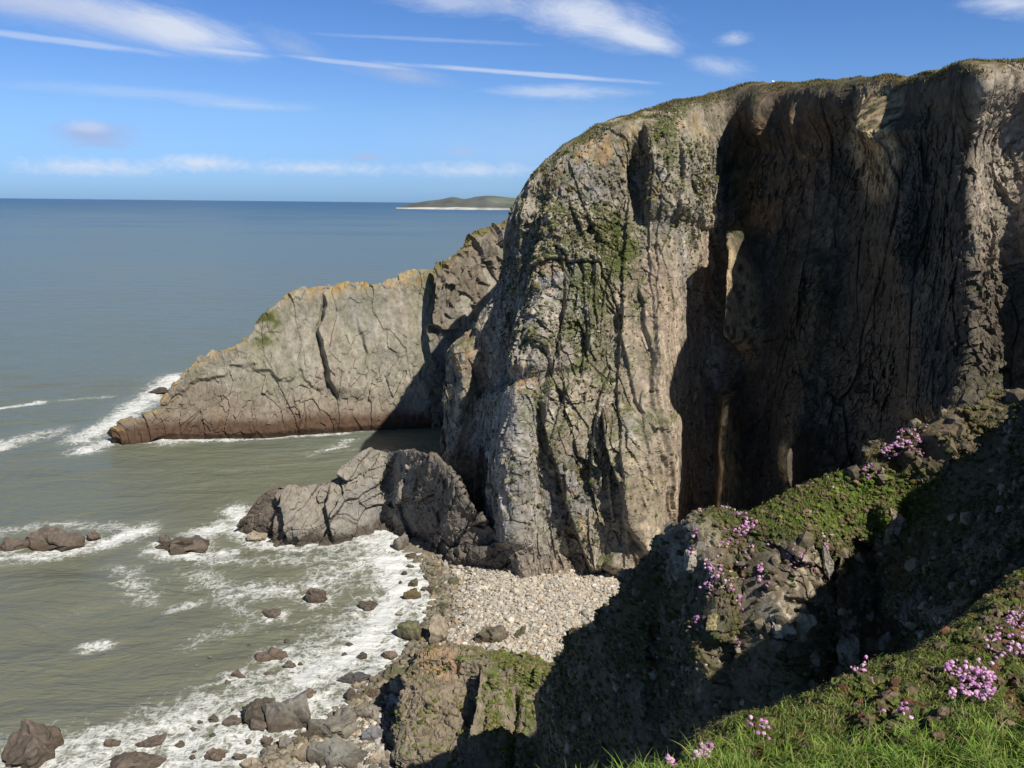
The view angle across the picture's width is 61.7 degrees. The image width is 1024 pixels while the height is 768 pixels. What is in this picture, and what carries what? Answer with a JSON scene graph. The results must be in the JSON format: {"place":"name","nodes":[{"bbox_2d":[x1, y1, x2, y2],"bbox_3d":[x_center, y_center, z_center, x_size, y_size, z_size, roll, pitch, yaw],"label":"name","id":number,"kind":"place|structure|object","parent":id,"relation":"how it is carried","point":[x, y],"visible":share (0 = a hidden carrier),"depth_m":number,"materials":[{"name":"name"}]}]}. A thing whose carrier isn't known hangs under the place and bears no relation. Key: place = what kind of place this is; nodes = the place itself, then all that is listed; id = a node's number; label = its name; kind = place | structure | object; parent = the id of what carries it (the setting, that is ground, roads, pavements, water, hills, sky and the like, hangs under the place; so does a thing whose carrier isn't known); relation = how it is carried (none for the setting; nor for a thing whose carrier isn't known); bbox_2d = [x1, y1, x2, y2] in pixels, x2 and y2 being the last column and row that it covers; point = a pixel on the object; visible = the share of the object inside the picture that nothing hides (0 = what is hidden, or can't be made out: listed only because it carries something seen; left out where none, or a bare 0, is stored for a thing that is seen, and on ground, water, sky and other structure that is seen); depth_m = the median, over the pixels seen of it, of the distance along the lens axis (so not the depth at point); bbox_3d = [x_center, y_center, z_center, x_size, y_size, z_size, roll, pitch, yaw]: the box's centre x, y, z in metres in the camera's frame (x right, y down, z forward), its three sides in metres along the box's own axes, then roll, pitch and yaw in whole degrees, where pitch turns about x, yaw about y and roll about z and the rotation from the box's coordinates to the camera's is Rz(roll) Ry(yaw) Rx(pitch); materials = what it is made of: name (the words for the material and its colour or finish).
{"place":"outdoors","nodes":[
{"label":"outdoors","id":0,"kind":"place"},
{"bbox_2d":[0,198,510,767],"bbox_3d":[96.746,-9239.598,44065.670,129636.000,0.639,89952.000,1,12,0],"label":"sea","id":1,"kind":"structure","parent":0,"point":[112,312],"depth_m":138.39,"materials":[{"name":"liquid"}]},
{"bbox_2d":[0,537,28,551],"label":"boulder","id":2,"kind":"object","parent":1,"relation":"in","point":[7,544],"visible":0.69,"depth_m":111.78,"materials":[{"name":"stone"}]},
{"bbox_2d":[1,719,63,767],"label":"boulder","id":3,"kind":"object","parent":1,"relation":"in","point":[30,744],"visible":0.92,"depth_m":70.12,"materials":[{"name":"stone"}]},
{"bbox_2d":[25,525,84,551],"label":"boulder","id":4,"kind":"object","parent":1,"relation":"in","point":[45,538],"visible":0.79,"depth_m":112.53,"materials":[{"name":"stone"}]},
{"bbox_2d":[86,530,100,541],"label":"boulder","id":5,"kind":"object","parent":1,"relation":"in","point":[93,535],"visible":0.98,"depth_m":115.53,"materials":[{"name":"stone"}]},
{"bbox_2d":[103,738,120,746],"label":"boulder","id":6,"kind":"object","parent":1,"relation":"in","point":[110,742],"visible":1,"depth_m":72.00,"materials":[{"name":"stone"}]},
{"bbox_2d":[109,751,166,767],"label":"boulder","id":7,"kind":"object","parent":1,"relation":"in","point":[135,759],"visible":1,"depth_m":69.47,"materials":[{"name":"stone"}]},
{"bbox_2d":[135,732,166,747],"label":"boulder","id":8,"kind":"object","parent":1,"relation":"in","point":[155,740],"visible":1,"depth_m":72.25,"materials":[{"name":"stone"}]},
{"bbox_2d":[147,387,167,393],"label":"boulder","id":9,"kind":"object","parent":1,"relation":"in","point":[161,390],"visible":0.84,"depth_m":204.15,"materials":[{"name":"stone"}]},
{"bbox_2d":[157,534,170,543],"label":"boulder","id":10,"kind":"object","parent":1,"relation":"in","point":[165,538],"visible":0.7,"depth_m":114.99,"materials":[{"name":"stone"}]},
{"bbox_2d":[174,740,184,747],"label":"boulder","id":11,"kind":"object","parent":1,"relation":"in","point":[181,744],"visible":1,"depth_m":72.16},
{"bbox_2d":[155,535,209,555],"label":"boulder","id":12,"kind":"object","parent":1,"relation":"in","point":[185,545],"visible":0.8,"depth_m":112.03,"materials":[{"name":"stone"}]},
{"bbox_2d":[208,714,218,722],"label":"boulder","id":13,"kind":"object","parent":1,"relation":"in","point":[213,718],"visible":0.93,"depth_m":75.56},
{"bbox_2d":[204,747,225,761],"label":"boulder","id":14,"kind":"object","parent":1,"relation":"in","point":[214,754],"visible":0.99,"depth_m":70.52,"materials":[{"name":"stone"}]},
{"bbox_2d":[222,715,242,726],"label":"boulder","id":15,"kind":"object","parent":1,"relation":"in","point":[229,721],"visible":1,"depth_m":75.29,"materials":[{"name":"stone"}]},
{"bbox_2d":[231,668,245,677],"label":"boulder","id":16,"kind":"object","parent":1,"relation":"in","point":[237,673],"visible":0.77,"depth_m":82.45,"materials":[{"name":"stone"}]},
{"bbox_2d":[247,530,266,541],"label":"boulder","id":17,"kind":"object","parent":1,"relation":"in","point":[254,536],"visible":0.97,"depth_m":115.95,"materials":[{"name":"stone"}]},
{"bbox_2d":[263,672,275,674],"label":"boulder","id":18,"kind":"object","parent":1,"relation":"in","point":[269,673],"visible":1,"depth_m":83.17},
{"bbox_2d":[254,647,287,662],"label":"boulder","id":19,"kind":"object","parent":1,"relation":"in","point":[271,653],"visible":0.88,"depth_m":85.83,"materials":[{"name":"stone"}]},
{"bbox_2d":[262,608,281,617],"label":"boulder","id":20,"kind":"object","parent":1,"relation":"in","point":[272,613],"visible":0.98,"depth_m":94.64,"materials":[{"name":"stone"}]},
{"bbox_2d":[283,660,295,667],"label":"boulder","id":21,"kind":"object","parent":1,"relation":"in","point":[289,664],"visible":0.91,"depth_m":84.31,"materials":[{"name":"stone"}]},
{"bbox_2d":[107,245,502,444],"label":"headland","id":22,"kind":"structure","parent":1,"relation":"in","point":[345,356],"depth_m":170.87,"materials":[{"name":"stone"}]},
{"bbox_2d":[305,587,327,603],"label":"boulder","id":23,"kind":"object","parent":1,"relation":"in","point":[315,595],"visible":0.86,"depth_m":98.16,"materials":[{"name":"stone"}]},
{"bbox_2d":[356,652,366,659],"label":"boulder","id":24,"kind":"object","parent":1,"relation":"in","point":[361,655],"visible":1,"depth_m":86.37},
{"bbox_2d":[358,600,377,610],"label":"boulder","id":25,"kind":"object","parent":1,"relation":"in","point":[369,605],"visible":0.99,"depth_m":96.89,"materials":[{"name":"stone"}]},
{"bbox_2d":[236,447,515,569],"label":"rocky spur","id":26,"kind":"structure","parent":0,"point":[422,496],"depth_m":115.35,"materials":[{"name":"stone"}]},
{"bbox_2d":[249,533,619,767],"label":"beach","id":27,"kind":"structure","parent":0,"point":[416,545],"depth_m":96.13,"materials":[{"name":"gravel"}]},
{"bbox_2d":[233,753,246,760],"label":"boulder","id":28,"kind":"object","parent":27,"relation":"on","point":[238,756],"visible":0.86,"depth_m":70.43,"materials":[{"name":"stone"}]},
{"bbox_2d":[240,757,262,767],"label":"boulder","id":29,"kind":"object","parent":27,"relation":"on","point":[248,762],"visible":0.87,"depth_m":69.54,"materials":[{"name":"stone"}]},
{"bbox_2d":[242,696,275,725],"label":"boulder","id":30,"kind":"object","parent":27,"relation":"on","point":[253,709],"visible":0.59,"depth_m":75.14,"materials":[{"name":"stone"}]},
{"bbox_2d":[250,718,267,730],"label":"boulder","id":31,"kind":"object","parent":27,"relation":"on","point":[258,725],"visible":0.99,"depth_m":74.32,"materials":[{"name":"stone"}]},
{"bbox_2d":[261,736,273,746],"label":"boulder","id":32,"kind":"object","parent":27,"relation":"on","point":[266,741],"visible":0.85,"depth_m":72.55,"materials":[{"name":"stone"}]},
{"bbox_2d":[261,746,275,758],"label":"boulder","id":33,"kind":"object","parent":27,"relation":"on","point":[266,751],"visible":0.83,"depth_m":71.05,"materials":[{"name":"stone"}]},
{"bbox_2d":[266,759,286,767],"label":"boulder","id":34,"kind":"object","parent":27,"relation":"on","point":[279,763],"visible":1,"depth_m":68.61,"materials":[{"name":"stone"}]},
{"bbox_2d":[278,734,291,748],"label":"boulder","id":35,"kind":"object","parent":27,"relation":"on","point":[285,740],"visible":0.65,"depth_m":71.76,"materials":[{"name":"stone"}]},
{"bbox_2d":[262,690,310,732],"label":"boulder","id":36,"kind":"object","parent":27,"relation":"on","point":[293,713],"visible":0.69,"depth_m":74.61,"materials":[{"name":"stone"}]},
{"bbox_2d":[287,742,293,749],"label":"boulder","id":37,"kind":"object","parent":27,"relation":"on","point":[290,746],"visible":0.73,"depth_m":71.29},
{"bbox_2d":[294,729,301,734],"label":"boulder","id":38,"kind":"object","parent":27,"relation":"on","point":[298,732],"visible":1,"depth_m":73.99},
{"bbox_2d":[293,738,304,745],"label":"boulder","id":39,"kind":"object","parent":27,"relation":"on","point":[297,740],"visible":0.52,"depth_m":72.08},
{"bbox_2d":[291,741,315,761],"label":"boulder","id":40,"kind":"object","parent":27,"relation":"on","point":[299,753],"visible":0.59,"depth_m":69.63,"materials":[{"name":"stone"}]},
{"bbox_2d":[306,687,316,698],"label":"boulder","id":41,"kind":"object","parent":27,"relation":"on","point":[311,692],"visible":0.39,"depth_m":79.20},
{"bbox_2d":[300,712,359,738],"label":"boulder","id":42,"kind":"object","parent":27,"relation":"on","point":[344,726],"visible":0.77,"depth_m":73.35,"materials":[{"name":"stone"}]},
{"bbox_2d":[306,734,367,767],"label":"boulder","id":43,"kind":"object","parent":27,"relation":"on","point":[336,750],"visible":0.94,"depth_m":69.17,"materials":[{"name":"stone"}]},
{"bbox_2d":[333,704,355,721],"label":"boulder","id":44,"kind":"object","parent":27,"relation":"on","point":[343,709],"visible":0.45,"depth_m":75.45,"materials":[{"name":"stone"}]},
{"bbox_2d":[344,687,355,700],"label":"boulder","id":45,"kind":"object","parent":27,"relation":"on","point":[350,693],"visible":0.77,"depth_m":78.94,"materials":[{"name":"stone"}]},
{"bbox_2d":[337,671,370,683],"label":"boulder","id":46,"kind":"object","parent":27,"relation":"on","point":[352,678],"visible":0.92,"depth_m":82.10,"materials":[{"name":"stone"}]},
{"bbox_2d":[350,730,359,736],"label":"boulder","id":47,"kind":"object","parent":27,"relation":"on","point":[356,732],"visible":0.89,"depth_m":73.04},
{"bbox_2d":[352,681,360,688],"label":"boulder","id":48,"kind":"object","parent":27,"relation":"on","point":[356,685],"visible":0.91,"depth_m":80.99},
{"bbox_2d":[357,688,364,692],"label":"boulder","id":49,"kind":"object","parent":27,"relation":"on","point":[360,690],"visible":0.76,"depth_m":80.26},
{"bbox_2d":[354,702,383,720],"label":"boulder","id":50,"kind":"object","parent":27,"relation":"on","point":[368,711],"visible":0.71,"depth_m":75.51,"materials":[{"name":"stone"}]},
{"bbox_2d":[359,725,383,740],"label":"boulder","id":51,"kind":"object","parent":27,"relation":"on","point":[374,732],"visible":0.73,"depth_m":71.97,"materials":[{"name":"stone"}]},
{"bbox_2d":[364,687,380,696],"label":"boulder","id":52,"kind":"object","parent":27,"relation":"on","point":[369,692],"visible":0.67,"depth_m":79.44,"materials":[{"name":"stone"}]},
{"bbox_2d":[368,764,378,767],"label":"boulder","id":53,"kind":"object","parent":27,"relation":"on","point":[373,766],"visible":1,"depth_m":67.83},
{"bbox_2d":[369,675,380,683],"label":"boulder","id":54,"kind":"object","parent":27,"relation":"on","point":[373,679],"visible":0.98,"depth_m":81.94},
{"bbox_2d":[369,750,395,765],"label":"boulder","id":55,"kind":"object","parent":27,"relation":"on","point":[378,757],"visible":0.81,"depth_m":68.42,"materials":[{"name":"stone"}]},
{"bbox_2d":[379,762,389,767],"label":"boulder","id":56,"kind":"object","parent":27,"relation":"on","point":[383,765],"visible":0.99,"depth_m":67.95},
{"bbox_2d":[382,725,390,731],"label":"boulder","id":57,"kind":"object","parent":27,"relation":"on","point":[388,727],"visible":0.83,"depth_m":73.61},
{"bbox_2d":[383,650,397,659],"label":"boulder","id":58,"kind":"object","parent":27,"relation":"on","point":[391,655],"visible":1,"depth_m":86.46,"materials":[{"name":"stone"}]},
{"bbox_2d":[388,709,395,715],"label":"boulder","id":59,"kind":"object","parent":27,"relation":"on","point":[391,712],"visible":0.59,"depth_m":75.58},
{"bbox_2d":[382,665,404,683],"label":"boulder","id":60,"kind":"object","parent":27,"relation":"on","point":[390,673],"visible":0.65,"depth_m":82.59,"materials":[{"name":"stone"}]},
{"bbox_2d":[390,677,403,695],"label":"boulder","id":61,"kind":"object","parent":27,"relation":"on","point":[396,686],"visible":0.3,"depth_m":78.66,"materials":[{"name":"stone"}]},
{"bbox_2d":[393,534,408,550],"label":"boulder","id":62,"kind":"object","parent":27,"relation":"on","point":[401,543],"visible":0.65,"depth_m":113.30,"materials":[{"name":"stone"}]},
{"bbox_2d":[396,620,421,640],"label":"boulder","id":63,"kind":"object","parent":27,"relation":"on","point":[408,630],"visible":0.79,"depth_m":90.39,"materials":[{"name":"stone"}]},
{"bbox_2d":[405,553,417,558],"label":"boulder","id":64,"kind":"object","parent":27,"relation":"on","point":[411,555],"visible":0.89,"depth_m":110.68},
{"bbox_2d":[402,588,421,599],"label":"boulder","id":65,"kind":"object","parent":27,"relation":"on","point":[413,593],"visible":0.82,"depth_m":99.39,"materials":[{"name":"stone"}]},
{"bbox_2d":[409,578,417,586],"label":"boulder","id":66,"kind":"object","parent":27,"relation":"on","point":[413,582],"visible":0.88,"depth_m":102.90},
{"bbox_2d":[427,587,442,593],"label":"boulder","id":67,"kind":"object","parent":27,"relation":"on","point":[434,589],"visible":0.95,"depth_m":101.24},
{"bbox_2d":[429,614,447,643],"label":"boulder","id":68,"kind":"object","parent":27,"relation":"on","point":[438,630],"visible":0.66,"depth_m":88.96,"materials":[{"name":"stone"}]},
{"bbox_2d":[438,601,450,613],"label":"boulder","id":69,"kind":"object","parent":27,"relation":"on","point":[443,606],"visible":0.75,"depth_m":96.19,"materials":[{"name":"stone"}]},
{"bbox_2d":[447,576,458,584],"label":"boulder","id":70,"kind":"object","parent":27,"relation":"on","point":[453,580],"visible":0.61,"depth_m":102.72,"materials":[{"name":"stone"}]},
{"bbox_2d":[475,625,508,643],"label":"boulder","id":71,"kind":"object","parent":27,"relation":"on","point":[498,633],"visible":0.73,"depth_m":87.85,"materials":[{"name":"stone"}]},
{"bbox_2d":[512,626,525,637],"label":"boulder","id":72,"kind":"object","parent":27,"relation":"on","point":[520,631],"visible":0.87,"depth_m":88.71,"materials":[{"name":"stone"}]},
{"bbox_2d":[396,196,515,209],"bbox_3d":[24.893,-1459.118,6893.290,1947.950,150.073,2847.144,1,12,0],"label":"hills","id":73,"kind":"structure","parent":0,"point":[485,203],"depth_m":6071.51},
{"bbox_2d":[427,218,507,428],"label":"headland","id":74,"kind":"structure","parent":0,"point":[458,272],"depth_m":176.43,"materials":[{"name":"stone"}]},
{"bbox_2d":[388,641,554,767],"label":"rock buttress","id":75,"kind":"object","parent":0,"point":[478,746],"visible":0.73,"depth_m":68.84,"materials":[{"name":"stone"}]},
{"bbox_2d":[391,641,553,767],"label":"moss cushions","id":76,"kind":"object","parent":75,"relation":"on","point":[501,657],"visible":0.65,"depth_m":69.24,"materials":[{"name":"moss"}]},
{"bbox_2d":[0,0,1023,202],"label":"sky","id":77,"kind":"structure","parent":0,"point":[406,101],"materials":[{"name":"blue"}]},
{"bbox_2d":[439,58,1023,578],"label":"cliff","id":78,"kind":"structure","parent":0,"point":[873,270],"depth_m":103.27,"materials":[{"name":"stone"}]},
{"bbox_2d":[485,101,724,544],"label":"cliff plants","id":79,"kind":"object","parent":78,"relation":"on","point":[534,284],"visible":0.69,"depth_m":108.70,"materials":[{"name":"leaves"}]},
{"bbox_2d":[488,57,1023,563],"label":"cliff grass","id":80,"kind":"structure","parent":78,"relation":"on","point":[700,99],"depth_m":106.97,"materials":[{"name":"plant"}]},
{"bbox_2d":[533,390,1023,767],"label":"crag","id":81,"kind":"structure","parent":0,"point":[847,591],"depth_m":30.39,"materials":[{"name":"stone"}]},
{"bbox_2d":[683,543,700,575],"bbox_3d":[6.938,6.366,31.363,1.513,1.199,1.247,-19,12,3],"label":"outcrop rock","id":82,"kind":"object","parent":81,"relation":"on","point":[691,565],"visible":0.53,"depth_m":30.90,"materials":[{"name":"stone"}]},
{"bbox_2d":[705,614,717,631],"bbox_3d":[6.912,8.264,29.704,0.435,0.739,0.332,2,12,5],"label":"outcrop rock","id":83,"kind":"object","parent":81,"relation":"on","point":[711,624],"visible":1,"depth_m":29.60,"materials":[{"name":"stone"}]},
{"bbox_2d":[536,389,1023,767],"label":"heath cushions","id":84,"kind":"object","parent":81,"relation":"on","point":[589,697],"visible":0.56,"depth_m":30.87,"materials":[{"name":"leaves"}]},
{"bbox_2d":[537,388,1023,767],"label":"broken stones","id":85,"kind":"object","parent":81,"relation":"on","point":[805,539],"visible":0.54,"depth_m":30.25,"materials":[{"name":"stone"}]},
{"bbox_2d":[537,387,1023,767],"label":"heath plants","id":86,"kind":"object","parent":81,"relation":"on","point":[763,506],"visible":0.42,"depth_m":30.76,"materials":[{"name":"green plant"}]},
{"bbox_2d":[652,426,926,675],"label":"thrift flowers","id":87,"kind":"object","parent":81,"relation":"on","point":[710,568],"visible":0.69,"depth_m":30.73,"materials":[{"name":"pink plant"}]},
{"bbox_2d":[770,612,816,638],"bbox_3d":[9.478,8.197,29.389,1.460,1.025,1.229,0,12,-5],"label":"outcrop rock","id":88,"kind":"object","parent":81,"relation":"on","point":[805,622],"visible":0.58,"depth_m":28.87,"materials":[{"name":"stone"}]},
{"bbox_2d":[796,601,810,614],"bbox_3d":[9.972,8.178,30.106,0.872,1.507,0.893,0,12,-3],"label":"outcrop rock","id":89,"kind":"object","parent":81,"relation":"on","point":[802,607],"visible":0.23,"depth_m":29.70,"materials":[{"name":"stone"}]},
{"bbox_2d":[810,649,820,666],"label":"outcrop rock","id":90,"kind":"object","parent":81,"relation":"on","point":[815,657],"visible":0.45,"depth_m":29.36,"materials":[{"name":"stone"}]},
{"bbox_2d":[822,542,833,580],"bbox_3d":[11.043,6.184,30.059,0.398,1.451,0.287,-15,7,9],"label":"outcrop rock","id":91,"kind":"object","parent":81,"relation":"on","point":[828,563],"visible":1,"depth_m":29.96,"materials":[{"name":"stone"}]},
{"bbox_2d":[836,634,859,666],"bbox_3d":[11.698,9.582,29.646,0.873,1.915,0.803,-10,10,13],"label":"outcrop rock","id":92,"kind":"object","parent":81,"relation":"on","point":[849,648],"visible":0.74,"depth_m":29.33,"materials":[{"name":"stone"}]},
{"bbox_2d":[866,612,874,621],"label":"outcrop rock","id":93,"kind":"object","parent":81,"relation":"on","point":[871,616],"visible":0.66,"depth_m":30.50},
{"bbox_2d":[880,632,891,642],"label":"outcrop rock","id":94,"kind":"object","parent":81,"relation":"on","point":[886,637],"visible":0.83,"depth_m":29.76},
{"bbox_2d":[883,508,906,545],"bbox_3d":[13.745,5.293,30.815,0.824,1.669,0.725,4,23,-3],"label":"outcrop rock","id":95,"kind":"object","parent":81,"relation":"on","point":[897,523],"visible":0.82,"depth_m":30.48,"materials":[{"name":"stone"}]},
{"bbox_2d":[900,588,925,623],"bbox_3d":[11.787,6.594,25.204,0.692,1.166,0.440,0,18,7],"label":"outcrop rock","id":96,"kind":"object","parent":81,"relation":"on","point":[905,615],"visible":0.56,"depth_m":25.12,"materials":[{"name":"stone"}]},
{"bbox_2d":[564,568,1023,767],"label":"ground","id":97,"kind":"structure","parent":0,"point":[677,750],"depth_m":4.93,"materials":[{"name":"plant"}]},
{"bbox_2d":[665,753,677,767],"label":"thrift clump","id":98,"kind":"object","parent":97,"relation":"on","point":[668,759],"visible":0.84,"depth_m":4.29,"materials":[{"name":"pink plant"}]},
{"bbox_2d":[692,742,714,763],"bbox_3d":[0.984,1.902,4.401,0.092,0.175,0.293,6,13,24],"label":"thrift clump","id":99,"kind":"object","parent":97,"relation":"on","point":[707,745],"visible":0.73,"depth_m":4.36,"materials":[{"name":"pink plant"}]},
{"bbox_2d":[746,715,769,742],"bbox_3d":[1.335,1.853,4.621,0.111,0.113,0.159,1,12,0],"label":"thrift clump","id":100,"kind":"object","parent":97,"relation":"on","point":[761,725],"visible":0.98,"depth_m":4.61,"materials":[{"name":"pink plant"}]},
{"bbox_2d":[657,567,1023,767],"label":"turf cushions","id":101,"kind":"object","parent":97,"relation":"on","point":[888,694],"visible":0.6,"depth_m":4.88,"materials":[{"name":"grass"},{"name":"soil"}]},
{"bbox_2d":[850,655,867,674],"bbox_3d":[2.137,1.742,5.280,0.100,0.162,0.088,1,12,0],"label":"thrift clump","id":102,"kind":"object","parent":97,"relation":"on","point":[855,668],"visible":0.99,"depth_m":5.26,"materials":[{"name":"pink plant"}]},
{"bbox_2d":[881,702,913,720],"bbox_3d":[2.082,1.772,4.564,0.133,0.221,0.251,1,12,0],"label":"thrift clump","id":103,"kind":"object","parent":97,"relation":"on","point":[906,708],"visible":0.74,"depth_m":4.59,"materials":[{"name":"pink plant"}]},
{"bbox_2d":[943,659,996,705],"bbox_3d":[2.554,1.669,4.808,0.277,0.296,0.710,8,14,31],"label":"thrift clump","id":104,"kind":"object","parent":97,"relation":"on","point":[948,665],"visible":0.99,"depth_m":4.79,"materials":[{"name":"pink plant"}]},
{"bbox_2d":[976,621,1023,665],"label":"thrift clump","id":105,"kind":"object","parent":97,"relation":"on","point":[1009,648],"visible":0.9,"depth_m":5.46,"materials":[{"name":"pink plant"}]},
{"bbox_2d":[1006,607,1023,627],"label":"thrift clump","id":106,"kind":"object","parent":97,"relation":"on","point":[1010,618],"visible":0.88,"depth_m":6.15,"materials":[{"name":"pink plant"}]}
]}

